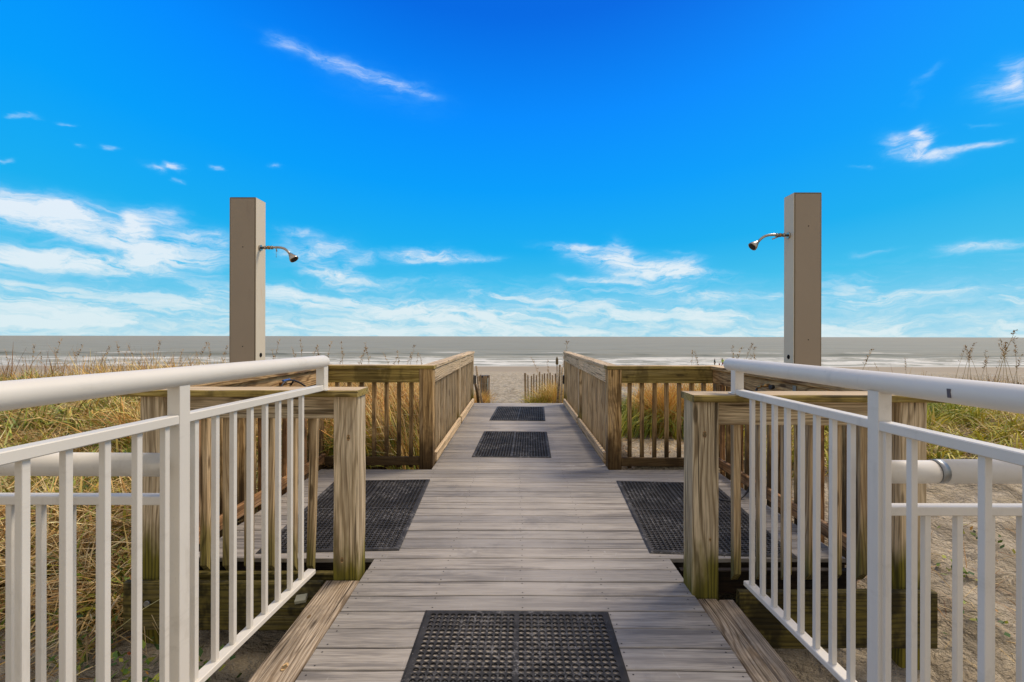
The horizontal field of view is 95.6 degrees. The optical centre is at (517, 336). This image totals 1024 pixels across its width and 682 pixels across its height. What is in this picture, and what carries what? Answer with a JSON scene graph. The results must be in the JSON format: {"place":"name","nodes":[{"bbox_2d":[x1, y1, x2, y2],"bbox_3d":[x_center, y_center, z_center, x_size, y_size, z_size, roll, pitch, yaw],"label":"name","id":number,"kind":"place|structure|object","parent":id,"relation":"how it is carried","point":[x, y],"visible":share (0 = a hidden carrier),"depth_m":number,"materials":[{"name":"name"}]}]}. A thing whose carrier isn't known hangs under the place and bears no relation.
{"place":"outdoors","nodes":[
{"label":"outdoors","id":0,"kind":"place"},
{"bbox_2d":[1,350,474,438],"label":"dune grass","id":1,"kind":"structure","parent":0,"point":[119,367],"depth_m":8.76,"materials":[{"name":"beige plant"}]},
{"bbox_2d":[294,593,307,603],"bbox_3d":[-1.195,1.450,2.565,0.056,0.020,0.050,-5,13,-10],"label":"wood offcut","id":2,"kind":"object","parent":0,"point":[300,598],"visible":1,"depth_m":2.55,"materials":[{"name":"beige wood"}]},
{"bbox_2d":[0,336,1023,366],"bbox_3d":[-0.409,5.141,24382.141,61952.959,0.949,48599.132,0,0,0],"label":"sea","id":3,"kind":"structure","parent":0,"point":[835,351],"depth_m":188.61,"materials":[{"name":"grey liquid"}]},
{"bbox_2d":[0,365,1023,681],"bbox_3d":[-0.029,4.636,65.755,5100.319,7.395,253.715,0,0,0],"label":"sand ground","id":4,"kind":"structure","parent":0,"point":[256,647],"depth_m":2.88,"materials":[{"name":"beige sand"}]},
{"bbox_2d":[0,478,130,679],"bbox_3d":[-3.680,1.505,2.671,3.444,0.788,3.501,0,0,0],"label":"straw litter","id":5,"kind":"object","parent":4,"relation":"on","point":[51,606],"visible":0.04,"depth_m":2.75,"materials":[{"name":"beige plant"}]},
{"bbox_2d":[0,452,159,681],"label":"metal railing","id":6,"kind":"object","parent":4,"relation":"on","point":[85,463],"visible":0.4,"depth_m":1.61,"materials":[{"name":"white metal"}]},
{"bbox_2d":[0,342,225,380],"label":"dune grass","id":7,"kind":"structure","parent":4,"relation":"on","point":[12,362],"depth_m":10.21,"materials":[{"name":"beige plant"}]},
{"bbox_2d":[0,476,257,679],"bbox_3d":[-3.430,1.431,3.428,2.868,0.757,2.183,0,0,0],"label":"dune grass","id":8,"kind":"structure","parent":4,"relation":"on","point":[78,641],"depth_m":2.98,"materials":[{"name":"plant"}]},
{"bbox_2d":[0,412,257,681],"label":"ground creeper","id":9,"kind":"object","parent":4,"relation":"on","point":[115,654],"visible":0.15,"depth_m":2.49,"materials":[{"name":"green plant"}]},
{"bbox_2d":[0,375,281,455],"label":"dune grass","id":10,"kind":"structure","parent":4,"relation":"on","point":[35,428],"depth_m":5.54,"materials":[{"name":"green plant"}]},
{"bbox_2d":[0,355,329,681],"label":"metal railing","id":11,"kind":"object","parent":4,"relation":"on","point":[177,425],"visible":1,"depth_m":1.61,"materials":[{"name":"white metal"}]},
{"bbox_2d":[0,368,352,383],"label":"dune grass","id":12,"kind":"structure","parent":4,"relation":"on","point":[43,374],"depth_m":8.83,"materials":[{"name":"beige plant"}]},
{"bbox_2d":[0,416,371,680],"bbox_3d":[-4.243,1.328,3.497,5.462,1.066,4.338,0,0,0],"label":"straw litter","id":13,"kind":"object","parent":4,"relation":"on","point":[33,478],"visible":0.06,"depth_m":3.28,"materials":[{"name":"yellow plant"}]},
{"bbox_2d":[0,367,394,681],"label":"dune grass","id":14,"kind":"structure","parent":4,"relation":"on","point":[8,417],"depth_m":5.44,"materials":[{"name":"plant"}]},
{"bbox_2d":[43,364,444,469],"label":"dune grass","id":15,"kind":"structure","parent":4,"relation":"on","point":[380,396],"depth_m":5.57,"materials":[{"name":"green plant"}]},
{"bbox_2d":[229,197,297,524],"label":"shower column","id":16,"kind":"structure","parent":4,"relation":"on","point":[248,247],"depth_m":3.54,"materials":[{"name":"beige plastic"}]},
{"bbox_2d":[474,384,479,402],"bbox_3d":[-0.887,1.228,10.100,0.158,0.624,0.060,0,0,0],"label":"wooden stake","id":17,"kind":"object","parent":4,"relation":"on","point":[477,393],"visible":0.57,"depth_m":10.08,"materials":[{"name":"brown wood"}]},
{"bbox_2d":[475,366,482,402],"bbox_3d":[-0.864,1.118,10.494,0.060,0.897,0.302,0,0,-40],"label":"wooden stake","id":18,"kind":"object","parent":4,"relation":"on","point":[481,400],"visible":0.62,"depth_m":10.51,"materials":[{"name":"brown wood"}]},
{"bbox_2d":[479,375,487,392],"bbox_3d":[-0.933,1.520,13.000,0.260,0.850,0.260,0,0,0],"label":"fence","id":19,"kind":"object","parent":4,"relation":"on","point":[481,381],"visible":0.19,"depth_m":12.94,"materials":[{"name":"brown wood"}]},
{"bbox_2d":[479,375,489,401],"bbox_3d":[-0.912,1.512,12.542,0.342,0.955,0.071,0,0,-16],"label":"sand fence","id":20,"kind":"object","parent":4,"relation":"on","point":[485,388],"visible":0.52,"depth_m":12.56,"materials":[{"name":"brown wood"}]},
{"bbox_2d":[474,389,496,402],"bbox_3d":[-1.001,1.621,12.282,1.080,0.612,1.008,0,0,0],"label":"dune grass","id":21,"kind":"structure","parent":4,"relation":"on","point":[485,397],"depth_m":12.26,"materials":[{"name":"yellow plant"}]},
{"bbox_2d":[123,403,937,681],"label":"boardwalk","id":22,"kind":"structure","parent":4,"relation":"on","point":[558,530],"depth_m":2.60,"materials":[{"name":"grey wood"}]},
{"bbox_2d":[120,364,436,643],"bbox_3d":[-1.556,1.139,3.816,1.362,1.676,2.414,0,0,0],"label":"wooden railing","id":23,"kind":"object","parent":22,"relation":"attached to","point":[344,408],"visible":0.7,"depth_m":2.78,"materials":[{"name":"brown wood"}]},
{"bbox_2d":[279,379,305,386],"bbox_3d":[-1.981,0.863,4.144,0.119,0.997,0.573,0,0,9],"label":"hose tap","id":24,"kind":"object","parent":23,"relation":"attached to","point":[283,382],"visible":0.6,"depth_m":3.99,"materials":[{"name":"gold metal"}]},
{"bbox_2d":[256,479,429,552],"bbox_3d":[-1.248,1.371,3.700,0.900,0.007,1.478,0,0,-3],"label":"rubber mat","id":25,"kind":"object","parent":22,"relation":"on","point":[377,542],"visible":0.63,"depth_m":3.58,"materials":[{"name":"black rubber"}]},
{"bbox_2d":[424,351,475,461],"bbox_3d":[-0.926,1.141,7.255,0.185,1.675,4.490,0,0,0],"label":"wooden railing","id":26,"kind":"object","parent":22,"relation":"attached to","point":[455,379],"visible":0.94,"depth_m":6.47,"materials":[{"name":"brown wood"}]},
{"bbox_2d":[472,431,550,457],"bbox_3d":[-0.048,1.374,6.000,0.910,0.007,1.433,0,0,2],"label":"rubber mat","id":27,"kind":"object","parent":22,"relation":"on","point":[532,444],"visible":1,"depth_m":5.88,"materials":[{"name":"black rubber"}]},
{"bbox_2d":[401,610,629,681],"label":"rubber mat","id":28,"kind":"object","parent":22,"relation":"on","point":[619,664],"visible":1,"depth_m":2.04,"materials":[{"name":"black rubber"}]},
{"bbox_2d":[490,406,544,420],"bbox_3d":[0.032,1.374,8.330,0.919,0.007,1.493,0,0,3],"label":"rubber mat","id":29,"kind":"object","parent":22,"relation":"on","point":[503,413],"visible":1,"depth_m":8.17,"materials":[{"name":"black rubber"}]},
{"bbox_2d":[563,351,614,464],"bbox_3d":[0.994,1.144,7.255,0.165,1.676,4.490,0,0,0],"label":"wooden railing","id":30,"kind":"object","parent":22,"relation":"attached to","point":[584,383],"visible":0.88,"depth_m":6.38,"materials":[{"name":"brown wood"}]},
{"bbox_2d":[617,481,796,557],"bbox_3d":[1.347,1.376,3.660,0.910,0.007,1.478,0,0,4],"label":"rubber mat","id":31,"kind":"object","parent":22,"relation":"on","point":[639,488],"visible":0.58,"depth_m":3.53,"materials":[{"name":"black rubber"}]},
{"bbox_2d":[604,365,944,669],"bbox_3d":[1.593,1.144,3.717,1.339,1.677,2.574,0,0,0],"label":"wooden railing","id":32,"kind":"object","parent":22,"relation":"attached to","point":[709,416],"visible":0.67,"depth_m":2.60,"materials":[{"name":"brown wood"}]},
{"bbox_2d":[719,384,774,501],"bbox_3d":[1.870,0.880,3.910,0.588,1.000,0.264,0,0,43],"label":"hose tap","id":33,"kind":"object","parent":32,"relation":"attached to","point":[769,386],"visible":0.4,"depth_m":3.87,"materials":[{"name":"silver metal"}]},
{"bbox_2d":[524,373,555,401],"bbox_3d":[0.745,1.529,12.962,1.339,1.108,0.077,0,0,34],"label":"sand fence","id":34,"kind":"object","parent":4,"relation":"on","point":[528,381],"visible":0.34,"depth_m":13.14,"materials":[{"name":"brown wood"}]},
{"bbox_2d":[556,357,557,388],"bbox_3d":[0.983,0.999,11.500,0.063,1.006,0.063,0,0,-22],"label":"marker post","id":35,"kind":"object","parent":4,"relation":"on","point":[557,370],"visible":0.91,"depth_m":11.49,"materials":[{"name":"brown wood"}]},
{"bbox_2d":[556,364,560,402],"bbox_3d":[0.916,1.109,10.400,0.122,0.960,0.056,0,0,0],"label":"wooden stake","id":36,"kind":"object","parent":4,"relation":"on","point":[558,389],"visible":0.79,"depth_m":10.38,"materials":[{"name":"brown wood"}]},
{"bbox_2d":[560,368,563,402],"bbox_3d":[0.959,1.111,10.100,0.093,0.862,0.052,0,0,0],"label":"wooden stake","id":37,"kind":"object","parent":4,"relation":"on","point":[561,391],"visible":0.74,"depth_m":10.08,"materials":[{"name":"brown wood"}]},
{"bbox_2d":[621,432,725,454],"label":"straw litter","id":38,"kind":"object","parent":4,"relation":"on","point":[651,444],"visible":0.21,"depth_m":5.56,"materials":[{"name":"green plant"}]},
{"bbox_2d":[622,383,725,437],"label":"dune grass","id":39,"kind":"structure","parent":4,"relation":"on","point":[660,396],"depth_m":6.45,"materials":[{"name":"plant"}]},
{"bbox_2d":[748,192,821,365],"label":"shower column","id":40,"kind":"structure","parent":4,"relation":"on","point":[802,234],"depth_m":3.38,"materials":[{"name":"beige plastic"}]},
{"bbox_2d":[676,434,1016,666],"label":"straw litter","id":41,"kind":"object","parent":4,"relation":"on","point":[970,577],"visible":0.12,"depth_m":2.90,"materials":[{"name":"beige plant"}]},
{"bbox_2d":[723,358,1023,681],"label":"metal railing","id":42,"kind":"object","parent":4,"relation":"on","point":[881,388],"visible":1,"depth_m":1.58,"materials":[{"name":"white metal"}]},
{"bbox_2d":[892,459,1021,681],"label":"metal railing","id":43,"kind":"object","parent":4,"relation":"on","point":[947,471],"visible":0.79,"depth_m":1.58,"materials":[{"name":"metal"}]},
{"bbox_2d":[936,524,1014,636],"bbox_3d":[2.728,1.578,2.914,0.735,0.424,1.642,0,0,39],"label":"ground creeper","id":44,"kind":"object","parent":4,"relation":"on","point":[972,573],"visible":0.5,"depth_m":2.97,"materials":[{"name":"green leaves"},{"name":"brown plant stems"}]},
{"bbox_2d":[1000,339,1007,382],"bbox_3d":[9.942,0.760,9.479,0.256,1.447,0.154,0,0,17],"label":"sea oat","id":45,"kind":"object","parent":4,"relation":"on","point":[1004,357],"visible":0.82,"depth_m":9.50,"materials":[{"name":"brown plant"}]},
{"bbox_2d":[997,329,1017,381],"bbox_3d":[9.537,0.677,9.040,0.164,1.624,0.346,0,0,-45],"label":"sea oat","id":46,"kind":"object","parent":4,"relation":"on","point":[1006,348],"visible":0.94,"depth_m":9.03,"materials":[{"name":"brown plant"}]},
{"bbox_2d":[1012,336,1017,383],"bbox_3d":[13.303,0.904,12.398,0.158,1.854,0.162,0,0,-29],"label":"sea oat","id":47,"kind":"object","parent":4,"relation":"on","point":[1014,350],"visible":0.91,"depth_m":12.39,"materials":[{"name":"brown plant"}]},
{"bbox_2d":[1013,353,1022,383],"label":"sea oat","id":48,"kind":"object","parent":4,"relation":"on","point":[1017,366],"visible":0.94,"depth_m":11.26,"materials":[{"name":"brown plant"}]},
{"bbox_2d":[0,0,1023,337],"label":"sky","id":49,"kind":"structure","parent":0,"point":[509,168],"materials":[{"name":"blue"}]},
{"bbox_2d":[515,378,569,412],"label":"dune grass","id":50,"kind":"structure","parent":0,"point":[550,394],"depth_m":11.26,"materials":[{"name":"yellow plant"}]},
{"bbox_2d":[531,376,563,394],"bbox_3d":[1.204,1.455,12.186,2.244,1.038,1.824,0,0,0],"label":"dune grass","id":51,"kind":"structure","parent":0,"point":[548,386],"depth_m":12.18,"materials":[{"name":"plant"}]},
{"bbox_2d":[622,383,649,386],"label":"dune grass","id":52,"kind":"structure","parent":0,"point":[632,384],"depth_m":26.05,"materials":[{"name":"beige plant"}]},
{"bbox_2d":[586,396,1012,457],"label":"dune grass","id":53,"kind":"structure","parent":0,"point":[951,407],"depth_m":6.12,"materials":[{"name":"green plant"}]},
{"bbox_2d":[682,403,1023,478],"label":"dune grass","id":54,"kind":"structure","parent":0,"point":[1006,431],"depth_m":5.21,"materials":[{"name":"green plant"}]},
{"bbox_2d":[868,368,1016,382],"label":"dune grass","id":55,"kind":"structure","parent":0,"point":[974,379],"depth_m":13.23,"materials":[{"name":"brown plant"}]},
{"bbox_2d":[931,374,1023,384],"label":"dune grass","id":56,"kind":"structure","parent":0,"point":[993,377],"depth_m":23.66,"materials":[{"name":"brown plant"}]}
]}

